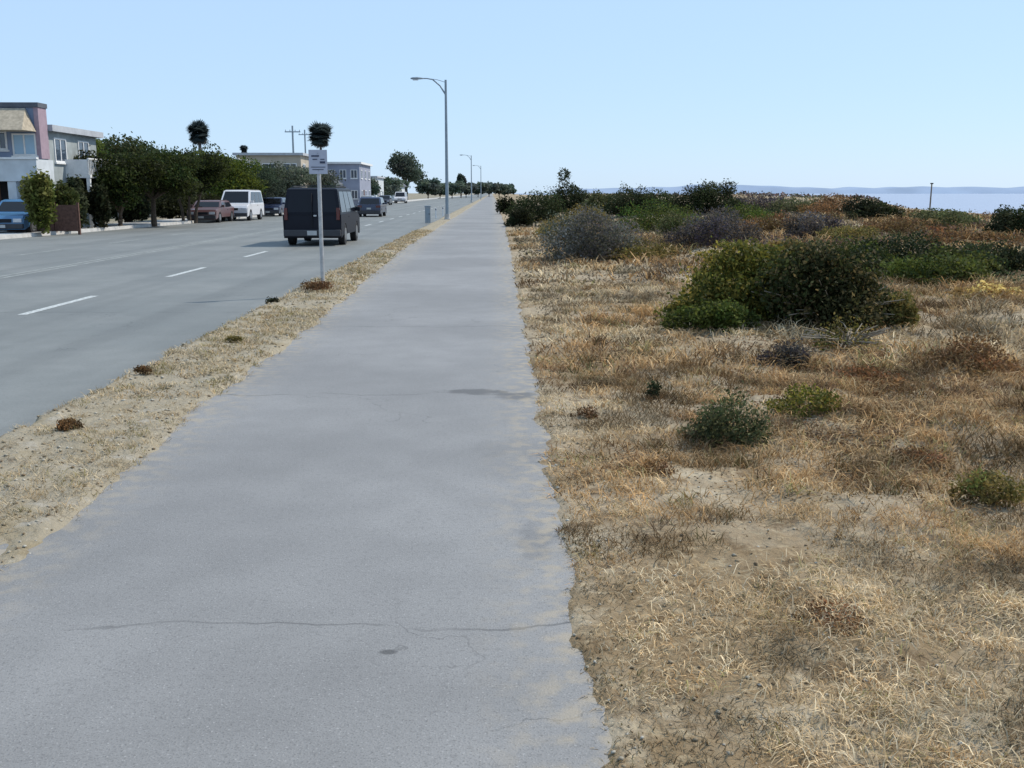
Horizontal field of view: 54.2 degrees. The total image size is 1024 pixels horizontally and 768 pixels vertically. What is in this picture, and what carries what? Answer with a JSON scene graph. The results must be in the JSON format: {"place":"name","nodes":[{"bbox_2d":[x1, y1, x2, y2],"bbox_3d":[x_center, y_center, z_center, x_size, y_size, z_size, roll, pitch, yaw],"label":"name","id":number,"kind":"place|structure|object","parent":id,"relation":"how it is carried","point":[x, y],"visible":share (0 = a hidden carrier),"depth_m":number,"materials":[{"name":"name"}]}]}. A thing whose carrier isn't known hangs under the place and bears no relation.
{"place":"outdoors","nodes":[
{"label":"outdoors","id":0,"kind":"place"},
{"bbox_2d":[0,195,464,234],"bbox_3d":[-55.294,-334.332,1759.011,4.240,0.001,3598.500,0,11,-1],"label":"pavement","id":1,"kind":"structure","parent":0,"point":[109,225],"depth_m":53.74,"materials":[{"name":"concrete"}]},
{"bbox_2d":[0,199,36,231],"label":"parked car","id":2,"kind":"object","parent":1,"relation":"on","point":[13,213],"visible":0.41,"depth_m":41.35,"materials":[{"name":"blue paint"}]},
{"bbox_2d":[18,166,57,233],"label":"yard shrub","id":3,"kind":"object","parent":1,"relation":"on","point":[38,196],"visible":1,"depth_m":40.60,"materials":[{"name":"green plant"}]},
{"bbox_2d":[54,179,82,231],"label":"yard shrub","id":4,"kind":"object","parent":1,"relation":"on","point":[65,194],"visible":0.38,"depth_m":43.06,"materials":[{"name":"green plant"}]},
{"bbox_2d":[66,173,89,228],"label":"yard shrub","id":5,"kind":"object","parent":1,"relation":"on","point":[76,183],"visible":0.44,"depth_m":45.69,"materials":[{"name":"green plant"}]},
{"bbox_2d":[85,181,112,227],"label":"yard shrub","id":6,"kind":"object","parent":1,"relation":"on","point":[99,210],"visible":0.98,"depth_m":46.58,"materials":[{"name":"green plant"}]},
{"bbox_2d":[110,194,156,221],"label":"yard shrub","id":7,"kind":"object","parent":1,"relation":"on","point":[128,215],"visible":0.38,"depth_m":56.07,"materials":[{"name":"green plant"}]},
{"bbox_2d":[147,194,192,218],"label":"yard shrub","id":8,"kind":"object","parent":1,"relation":"on","point":[167,207],"visible":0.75,"depth_m":63.98,"materials":[{"name":"green plant"}]},
{"bbox_2d":[0,195,487,570],"bbox_3d":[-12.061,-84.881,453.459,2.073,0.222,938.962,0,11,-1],"label":"verge ground","id":9,"kind":"structure","parent":0,"point":[39,531],"depth_m":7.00,"materials":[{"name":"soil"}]},
{"bbox_2d":[54,417,84,430],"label":"weed","id":10,"kind":"object","parent":9,"relation":"on","point":[67,423],"visible":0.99,"depth_m":6.88,"materials":[{"name":"brown plant"}]},
{"bbox_2d":[300,278,333,291],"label":"weed","id":11,"kind":"object","parent":9,"relation":"on","point":[317,285],"visible":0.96,"depth_m":16.69,"materials":[{"name":"brown plant"}]},
{"bbox_2d":[308,150,327,282],"bbox_3d":[-3.273,-2.641,17.117,0.310,2.665,0.095,0,11,-1],"label":"road sign","id":12,"kind":"object","parent":9,"relation":"on","point":[318,162],"visible":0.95,"depth_m":16.90,"materials":[{"name":"metal"}]},
{"bbox_2d":[410,77,450,219],"bbox_3d":[-5.057,-14.520,62.294,2.350,8.852,0.400,0,11,-1],"label":"street lamp","id":13,"kind":"object","parent":9,"relation":"on","point":[447,215],"visible":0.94,"depth_m":62.25,"materials":[{"name":"metal"}]},
{"bbox_2d":[0,194,488,435],"bbox_3d":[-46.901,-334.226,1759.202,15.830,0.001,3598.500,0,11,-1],"label":"road","id":14,"kind":"structure","parent":0,"point":[140,309],"depth_m":18.85,"materials":[{"name":"grey asphalt"}]},
{"bbox_2d":[187,200,234,222],"bbox_3d":[-18.470,-10.630,61.465,2.090,1.320,4.690,0,11,-1],"label":"parked car","id":15,"kind":"object","parent":14,"relation":"on","point":[217,210],"visible":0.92,"depth_m":60.39,"materials":[{"name":"red paint"}]},
{"bbox_2d":[0,201,442,278],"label":"line","id":16,"kind":"object","parent":14,"relation":"on","point":[137,254],"visible":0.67,"depth_m":27.99,"materials":[{"name":"paint"}]},
{"bbox_2d":[18,205,443,314],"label":"lane dashes","id":17,"kind":"object","parent":14,"relation":"on","point":[49,307],"visible":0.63,"depth_m":16.69,"materials":[{"name":"paint"}]},
{"bbox_2d":[0,195,467,238],"bbox_3d":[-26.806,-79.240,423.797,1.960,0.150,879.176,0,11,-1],"label":"kerb","id":18,"kind":"structure","parent":14,"relation":"on","point":[11,236],"depth_m":47.89,"materials":[{"name":"concrete"}]},
{"bbox_2d":[221,190,263,220],"bbox_3d":[-17.834,-11.780,65.807,2.290,1.950,5.020,0,11,-1],"label":"parked van","id":19,"kind":"object","parent":14,"relation":"on","point":[248,204],"visible":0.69,"depth_m":64.57,"materials":[{"name":"white paint"}]},
{"bbox_2d":[262,197,285,215],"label":"parked car","id":20,"kind":"object","parent":14,"relation":"on","point":[274,205],"visible":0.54,"depth_m":76.74,"materials":[{"name":"blue paint"}]},
{"bbox_2d":[283,185,359,244],"bbox_3d":[-6.737,-6.070,35.777,2.290,2.000,5.020,0,11,-1],"label":"van","id":21,"kind":"object","parent":14,"relation":"on","point":[340,217],"visible":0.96,"depth_m":33.48,"materials":[{"name":"black paint"}]},
{"bbox_2d":[357,197,386,216],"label":"car","id":22,"kind":"object","parent":14,"relation":"on","point":[371,205],"visible":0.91,"depth_m":74.63,"materials":[{"name":"blue paint"}]},
{"bbox_2d":[105,193,487,223],"bbox_3d":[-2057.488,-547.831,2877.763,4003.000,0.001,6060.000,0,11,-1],"label":"ground","id":23,"kind":"structure","parent":0,"point":[411,196],"depth_m":405.00,"materials":[{"name":"grey concrete"}]},
{"bbox_2d":[7,203,80,234],"bbox_3d":[-19.987,-7.041,42.594,3.100,1.350,0.140,0,11,-1],"label":"fence","id":24,"kind":"object","parent":23,"relation":"on","point":[68,217],"visible":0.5,"depth_m":42.56,"materials":[{"name":"brown wood"}]},
{"bbox_2d":[0,102,118,230],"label":"house","id":25,"kind":"structure","parent":23,"relation":"on","point":[30,138],"depth_m":44.38,"materials":[{"name":"white paint"}]},
{"bbox_2d":[0,132,9,151],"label":"window","id":26,"kind":"structure","parent":25,"relation":"in","point":[3,135],"depth_m":44.30,"materials":[{"name":"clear glass"}]},
{"bbox_2d":[11,133,38,156],"bbox_3d":[-21.622,-10.577,44.337,1.170,1.040,0.120,0,11,-1],"label":"window","id":27,"kind":"structure","parent":25,"relation":"in","point":[23,144],"depth_m":44.34,"materials":[{"name":"glass"}]},
{"bbox_2d":[53,137,67,163],"bbox_3d":[-21.011,-10.842,46.583,0.120,1.180,1.420,0,11,-1],"label":"window","id":28,"kind":"structure","parent":25,"relation":"in","point":[60,148],"depth_m":46.51,"materials":[{"name":"clear glass"}]},
{"bbox_2d":[73,145,169,225],"bbox_3d":[-19.481,-9.712,49.633,4.856,4.025,4.996,0,11,-1],"label":"tree","id":29,"kind":"object","parent":23,"relation":"on","point":[126,181],"visible":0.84,"depth_m":48.74,"materials":[{"name":"green plant"}]},
{"bbox_2d":[96,127,164,162],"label":"tree","id":30,"kind":"object","parent":23,"relation":"on","point":[116,149],"visible":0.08,"depth_m":70.75,"materials":[{"name":"green plant"}]},
{"bbox_2d":[102,133,196,215],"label":"tree","id":31,"kind":"object","parent":23,"relation":"on","point":[151,147],"depth_m":73.25,"materials":[{"name":"green plant"}]},
{"bbox_2d":[108,149,206,226],"bbox_3d":[-18.856,-10.341,52.758,5.600,4.075,5.212,0,11,-1],"label":"tree","id":32,"kind":"object","parent":23,"relation":"on","point":[176,178],"visible":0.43,"depth_m":52.03,"materials":[{"name":"green plant"}]},
{"bbox_2d":[146,141,226,196],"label":"tree","id":33,"kind":"object","parent":23,"relation":"on","point":[206,151],"visible":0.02,"depth_m":81.12,"materials":[{"name":"green plant"}]},
{"bbox_2d":[146,148,235,222],"bbox_3d":[-18.989,-11.617,58.512,5.483,4.427,5.559,0,11,-1],"label":"tree","id":34,"kind":"object","parent":23,"relation":"on","point":[212,173],"visible":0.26,"depth_m":57.97,"materials":[{"name":"green plant"}]},
{"bbox_2d":[186,118,209,149],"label":"palm tree","id":35,"kind":"object","parent":23,"relation":"on","point":[198,131],"visible":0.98,"depth_m":91.33,"materials":[{"name":"green plant"}]},
{"bbox_2d":[191,192,222,204],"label":"yard shrub","id":36,"kind":"object","parent":23,"relation":"on","point":[204,196],"visible":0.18,"depth_m":73.26,"materials":[{"name":"green plant"}]},
{"bbox_2d":[181,148,268,197],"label":"tree","id":37,"kind":"object","parent":23,"relation":"on","point":[241,178],"visible":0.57,"depth_m":67.24,"materials":[{"name":"green plant"}]},
{"bbox_2d":[249,160,288,198],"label":"tree","id":38,"kind":"object","parent":23,"relation":"on","point":[271,176],"visible":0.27,"depth_m":75.97,"materials":[{"name":"green plant"}]},
{"bbox_2d":[232,153,311,187],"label":"house","id":39,"kind":"structure","parent":23,"relation":"on","point":[299,159],"depth_m":101.08,"materials":[{"name":"beige paint"}]},
{"bbox_2d":[262,161,321,197],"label":"tree","id":40,"kind":"object","parent":23,"relation":"on","point":[294,175],"visible":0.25,"depth_m":92.41,"materials":[{"name":"green plant"}]},
{"bbox_2d":[306,120,333,149],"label":"palm tree","id":41,"kind":"object","parent":23,"relation":"on","point":[320,134],"visible":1,"depth_m":125.19,"materials":[{"name":"green plant"}]},
{"bbox_2d":[304,167,345,187],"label":"tree","id":42,"kind":"object","parent":23,"relation":"on","point":[327,181],"visible":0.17,"depth_m":106.16,"materials":[{"name":"green plant"}]},
{"bbox_2d":[327,162,372,205],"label":"house","id":43,"kind":"structure","parent":23,"relation":"on","point":[357,177],"depth_m":129.04,"materials":[{"name":"white paint"}]},
{"bbox_2d":[381,176,404,195],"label":"tree","id":44,"kind":"object","parent":23,"relation":"on","point":[396,184],"visible":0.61,"depth_m":194.62,"materials":[{"name":"green plant"}]},
{"bbox_2d":[385,149,427,197],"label":"tree","id":45,"kind":"object","parent":23,"relation":"on","point":[405,166],"visible":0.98,"depth_m":242.40,"materials":[{"name":"green plant"}]},
{"bbox_2d":[414,177,441,198],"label":"tree","id":46,"kind":"object","parent":23,"relation":"on","point":[429,186],"visible":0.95,"depth_m":292.02,"materials":[{"name":"green plant"}]},
{"bbox_2d":[441,181,465,197],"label":"tree","id":47,"kind":"object","parent":23,"relation":"on","point":[457,186],"visible":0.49,"depth_m":331.33,"materials":[{"name":"green plant"}]},
{"bbox_2d":[0,193,611,767],"bbox_3d":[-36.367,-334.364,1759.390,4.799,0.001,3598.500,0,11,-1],"label":"path","id":48,"kind":"structure","parent":0,"point":[332,541],"depth_m":4.39,"materials":[{"name":"concrete"}]},
{"bbox_2d":[0,0,1023,192],"label":"sky","id":49,"kind":"structure","parent":0,"point":[648,93],"materials":[{"name":"blue"}]},
{"bbox_2d":[492,190,1023,767],"bbox_3d":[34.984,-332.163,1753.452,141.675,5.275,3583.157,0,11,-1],"label":"dune ground","id":50,"kind":"structure","parent":0,"point":[760,543],"depth_m":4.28,"materials":[{"name":"beige plant"}]},
{"bbox_2d":[494,195,514,213],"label":"bush","id":51,"kind":"object","parent":50,"relation":"on","point":[502,205],"visible":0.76,"depth_m":79.58,"materials":[{"name":"green plant"}]},
{"bbox_2d":[503,204,536,226],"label":"bush","id":52,"kind":"object","parent":50,"relation":"on","point":[519,215],"visible":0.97,"depth_m":49.40,"materials":[{"name":"green plant"}]},
{"bbox_2d":[501,189,572,221],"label":"bush","id":53,"kind":"object","parent":50,"relation":"on","point":[542,209],"visible":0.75,"depth_m":55.30,"materials":[{"name":"green plant"}]},
{"bbox_2d":[533,215,580,235],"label":"bush","id":54,"kind":"object","parent":50,"relation":"on","point":[540,227],"visible":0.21,"depth_m":37.03,"materials":[{"name":"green plant"}]},
{"bbox_2d":[543,167,590,211],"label":"bush","id":55,"kind":"object","parent":50,"relation":"on","point":[574,197],"visible":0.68,"depth_m":65.45,"materials":[{"name":"green plant"}]},
{"bbox_2d":[570,404,598,419],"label":"weed","id":56,"kind":"object","parent":50,"relation":"on","point":[587,409],"visible":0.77,"depth_m":7.40,"materials":[{"name":"brown plant"}]},
{"bbox_2d":[559,203,610,224],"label":"bush","id":57,"kind":"object","parent":50,"relation":"on","point":[578,210],"visible":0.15,"depth_m":44.15,"materials":[{"name":"green plant"}]},
{"bbox_2d":[535,203,646,261],"bbox_3d":[1.940,-3.743,24.311,2.823,1.537,2.591,0,11,-1],"label":"bush","id":58,"kind":"object","parent":50,"relation":"on","point":[583,240],"visible":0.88,"depth_m":23.78,"materials":[{"name":"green plant"}]},
{"bbox_2d":[577,188,614,213],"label":"bush","id":59,"kind":"object","parent":50,"relation":"on","point":[598,196],"visible":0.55,"depth_m":55.26,"materials":[{"name":"green plant"}]},
{"bbox_2d":[599,181,651,215],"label":"bush","id":60,"kind":"object","parent":50,"relation":"on","point":[621,201],"visible":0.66,"depth_m":49.51,"materials":[{"name":"green plant"}]},
{"bbox_2d":[606,231,679,260],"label":"bush","id":61,"kind":"object","parent":50,"relation":"on","point":[640,249],"visible":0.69,"depth_m":23.42,"materials":[{"name":"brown plant"}]},
{"bbox_2d":[645,377,661,398],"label":"weed","id":62,"kind":"object","parent":50,"relation":"on","point":[654,386],"visible":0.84,"depth_m":8.03,"materials":[{"name":"green plant"}]},
{"bbox_2d":[634,187,678,213],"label":"bush","id":63,"kind":"object","parent":50,"relation":"on","point":[668,196],"visible":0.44,"depth_m":48.80,"materials":[{"name":"green plant"}]},
{"bbox_2d":[634,456,678,476],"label":"weed","id":64,"kind":"object","parent":50,"relation":"on","point":[646,467],"visible":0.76,"depth_m":5.86,"materials":[{"name":"brown plant"}]},
{"bbox_2d":[615,195,701,233],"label":"bush","id":65,"kind":"object","parent":50,"relation":"on","point":[645,217],"visible":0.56,"depth_m":36.66,"materials":[{"name":"green plant"}]},
{"bbox_2d":[653,210,703,237],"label":"bush","id":66,"kind":"object","parent":50,"relation":"on","point":[673,221],"visible":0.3,"depth_m":31.38,"materials":[{"name":"green plant"}]},
{"bbox_2d":[663,179,712,214],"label":"bush","id":67,"kind":"object","parent":50,"relation":"on","point":[693,196],"visible":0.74,"depth_m":47.79,"materials":[{"name":"green plant"}]},
{"bbox_2d":[658,294,761,332],"bbox_3d":[2.410,-0.840,11.944,1.105,0.480,0.991,6,12,29],"label":"bush","id":68,"kind":"object","parent":50,"relation":"on","point":[705,313],"visible":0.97,"depth_m":11.76,"materials":[{"name":"green plant"}]},
{"bbox_2d":[656,203,763,246],"bbox_3d":[5.696,-4.434,27.896,2.685,1.227,2.936,-8,13,-36],"label":"bush","id":69,"kind":"object","parent":50,"relation":"on","point":[703,231],"visible":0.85,"depth_m":27.36,"materials":[{"name":"grey plant"}]},
{"bbox_2d":[645,236,795,326],"bbox_3d":[2.901,-1.347,12.910,1.846,1.150,1.921,7,13,34],"label":"bush","id":70,"kind":"object","parent":50,"relation":"on","point":[736,276],"visible":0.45,"depth_m":12.60,"materials":[{"name":"green plant"}]},
{"bbox_2d":[697,178,749,212],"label":"bush","id":71,"kind":"object","parent":50,"relation":"on","point":[725,191],"visible":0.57,"depth_m":47.72,"materials":[{"name":"green plant"}]},
{"bbox_2d":[676,380,776,452],"bbox_3d":[1.425,0.213,6.780,0.678,0.453,0.561,0,11,-1],"label":"weed","id":72,"kind":"object","parent":50,"relation":"on","point":[722,424],"visible":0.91,"depth_m":6.70,"materials":[{"name":"green plant"}]},
{"bbox_2d":[699,200,777,220],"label":"bush","id":73,"kind":"object","parent":50,"relation":"on","point":[753,212],"visible":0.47,"depth_m":40.94,"materials":[{"name":"green plant"}]},
{"bbox_2d":[722,191,791,208],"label":"bush","id":74,"kind":"object","parent":50,"relation":"on","point":[761,201],"visible":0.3,"depth_m":49.37,"materials":[{"name":"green plant"}]},
{"bbox_2d":[734,209,792,235],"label":"bush","id":75,"kind":"object","parent":50,"relation":"on","point":[771,225],"visible":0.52,"depth_m":29.77,"materials":[{"name":"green plant"}]},
{"bbox_2d":[511,261,1023,767],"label":"pebbles","id":76,"kind":"object","parent":50,"relation":"on","point":[745,593],"visible":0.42,"depth_m":3.86,"materials":[{"name":"grey stone"}]},
{"bbox_2d":[747,337,815,371],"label":"weed","id":77,"kind":"object","parent":50,"relation":"on","point":[795,351],"visible":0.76,"depth_m":9.62,"materials":[{"name":"grey plant"}]},
{"bbox_2d":[762,236,805,253],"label":"bush","id":78,"kind":"object","parent":50,"relation":"on","point":[778,242],"visible":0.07,"depth_m":21.55,"materials":[{"name":"green plant"}]},
{"bbox_2d":[768,193,833,213],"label":"bush","id":79,"kind":"object","parent":50,"relation":"on","point":[788,205],"visible":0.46,"depth_m":47.75,"materials":[{"name":"brown plant"}]},
{"bbox_2d":[761,383,844,418],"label":"weed","id":80,"kind":"object","parent":50,"relation":"on","point":[824,397],"visible":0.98,"depth_m":7.27,"materials":[{"name":"green plant"}]},
{"bbox_2d":[781,209,848,239],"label":"bush","id":81,"kind":"object","parent":50,"relation":"on","point":[807,220],"visible":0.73,"depth_m":27.75,"materials":[{"name":"grey plant"}]},
{"bbox_2d":[742,232,908,335],"bbox_3d":[3.887,-1.212,12.112,2.200,1.244,1.509,0,11,-1],"label":"bush","id":82,"kind":"object","parent":50,"relation":"on","point":[825,283],"visible":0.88,"depth_m":11.83,"materials":[{"name":"green plant"}]},
{"bbox_2d":[796,193,857,215],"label":"bush","id":83,"kind":"object","parent":50,"relation":"on","point":[825,207],"visible":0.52,"depth_m":45.74,"materials":[{"name":"brown plant"}]},
{"bbox_2d":[787,596,872,635],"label":"weed","id":84,"kind":"object","parent":50,"relation":"on","point":[819,611],"visible":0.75,"depth_m":3.86,"materials":[{"name":"brown plant"}]},
{"bbox_2d":[800,308,891,351],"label":"bush","id":85,"kind":"object","parent":50,"relation":"on","point":[845,339],"visible":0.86,"depth_m":10.42,"materials":[{"name":"grey plant"}]},
{"bbox_2d":[815,223,882,240],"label":"bush","id":86,"kind":"object","parent":50,"relation":"on","point":[865,233],"visible":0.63,"depth_m":26.54,"materials":[{"name":"green plant"}]},
{"bbox_2d":[806,235,901,267],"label":"bush","id":87,"kind":"object","parent":50,"relation":"on","point":[849,242],"visible":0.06,"depth_m":18.92,"materials":[{"name":"green plant"}]},
{"bbox_2d":[827,361,912,397],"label":"weed","id":88,"kind":"object","parent":50,"relation":"on","point":[862,371],"visible":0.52,"depth_m":8.51,"materials":[{"name":"brown plant"}]},
{"bbox_2d":[836,195,905,220],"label":"bush","id":89,"kind":"object","parent":50,"relation":"on","point":[871,208],"visible":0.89,"depth_m":34.63,"materials":[{"name":"green plant"}]},
{"bbox_2d":[877,284,921,326],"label":"bush","id":90,"kind":"object","parent":50,"relation":"on","point":[906,307],"visible":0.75,"depth_m":11.91,"materials":[{"name":"green plant"}]},
{"bbox_2d":[838,231,970,266],"bbox_3d":[7.161,-2.564,19.146,2.988,0.785,2.732,0,11,-1],"label":"bush","id":91,"kind":"object","parent":50,"relation":"on","point":[911,245],"visible":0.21,"depth_m":18.88,"materials":[{"name":"green plant"}]},
{"bbox_2d":[858,215,961,233],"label":"bush","id":92,"kind":"object","parent":50,"relation":"on","point":[900,223],"visible":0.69,"depth_m":29.20,"materials":[{"name":"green plant"}]},
{"bbox_2d":[878,442,946,468],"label":"weed","id":93,"kind":"object","parent":50,"relation":"on","point":[917,452],"visible":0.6,"depth_m":6.15,"materials":[{"name":"brown plant"}]},
{"bbox_2d":[862,243,1004,286],"bbox_3d":[7.290,-2.046,17.048,2.429,0.744,2.170,0,11,-1],"label":"bush","id":94,"kind":"object","parent":50,"relation":"on","point":[956,265],"visible":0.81,"depth_m":16.53,"materials":[{"name":"green plant"}]},
{"bbox_2d":[903,207,989,227],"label":"bush","id":95,"kind":"object","parent":50,"relation":"on","point":[962,218],"visible":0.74,"depth_m":31.30,"materials":[{"name":"green plant"}]},
{"bbox_2d":[899,327,1023,380],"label":"weed","id":96,"kind":"object","parent":50,"relation":"on","point":[976,356],"visible":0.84,"depth_m":9.02,"materials":[{"name":"brown plant"}]},
{"bbox_2d":[918,226,1023,245],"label":"bush","id":97,"kind":"object","parent":50,"relation":"on","point":[955,234],"visible":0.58,"depth_m":23.97,"materials":[{"name":"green plant"}]},
{"bbox_2d":[925,237,1023,277],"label":"bush","id":98,"kind":"object","parent":50,"relation":"on","point":[1011,257],"visible":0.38,"depth_m":17.73,"materials":[{"name":"green plant"}]},
{"bbox_2d":[942,465,1023,509],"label":"weed","id":99,"kind":"object","parent":50,"relation":"on","point":[978,485],"visible":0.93,"depth_m":5.25,"materials":[{"name":"green plant"}]},
{"bbox_2d":[945,279,1023,300],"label":"grass clump","id":100,"kind":"object","parent":50,"relation":"on","point":[992,287],"visible":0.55,"depth_m":14.77,"materials":[{"name":"yellow plant"}]},
{"bbox_2d":[980,204,1023,234],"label":"bush","id":101,"kind":"object","parent":50,"relation":"on","point":[1002,219],"visible":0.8,"depth_m":27.79,"materials":[{"name":"green plant"}]},
{"bbox_2d":[514,193,1023,213],"bbox_3d":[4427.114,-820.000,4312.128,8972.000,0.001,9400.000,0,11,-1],"label":"water","id":102,"kind":"structure","parent":0,"point":[982,203],"depth_m":481.92,"materials":[{"name":"blue liquid"}]},
{"bbox_2d":[563,184,1023,193],"bbox_3d":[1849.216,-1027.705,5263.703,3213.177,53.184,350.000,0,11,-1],"label":"hills","id":103,"kind":"structure","parent":0,"point":[885,190],"depth_m":5138.51,"materials":[{"name":"blue"}]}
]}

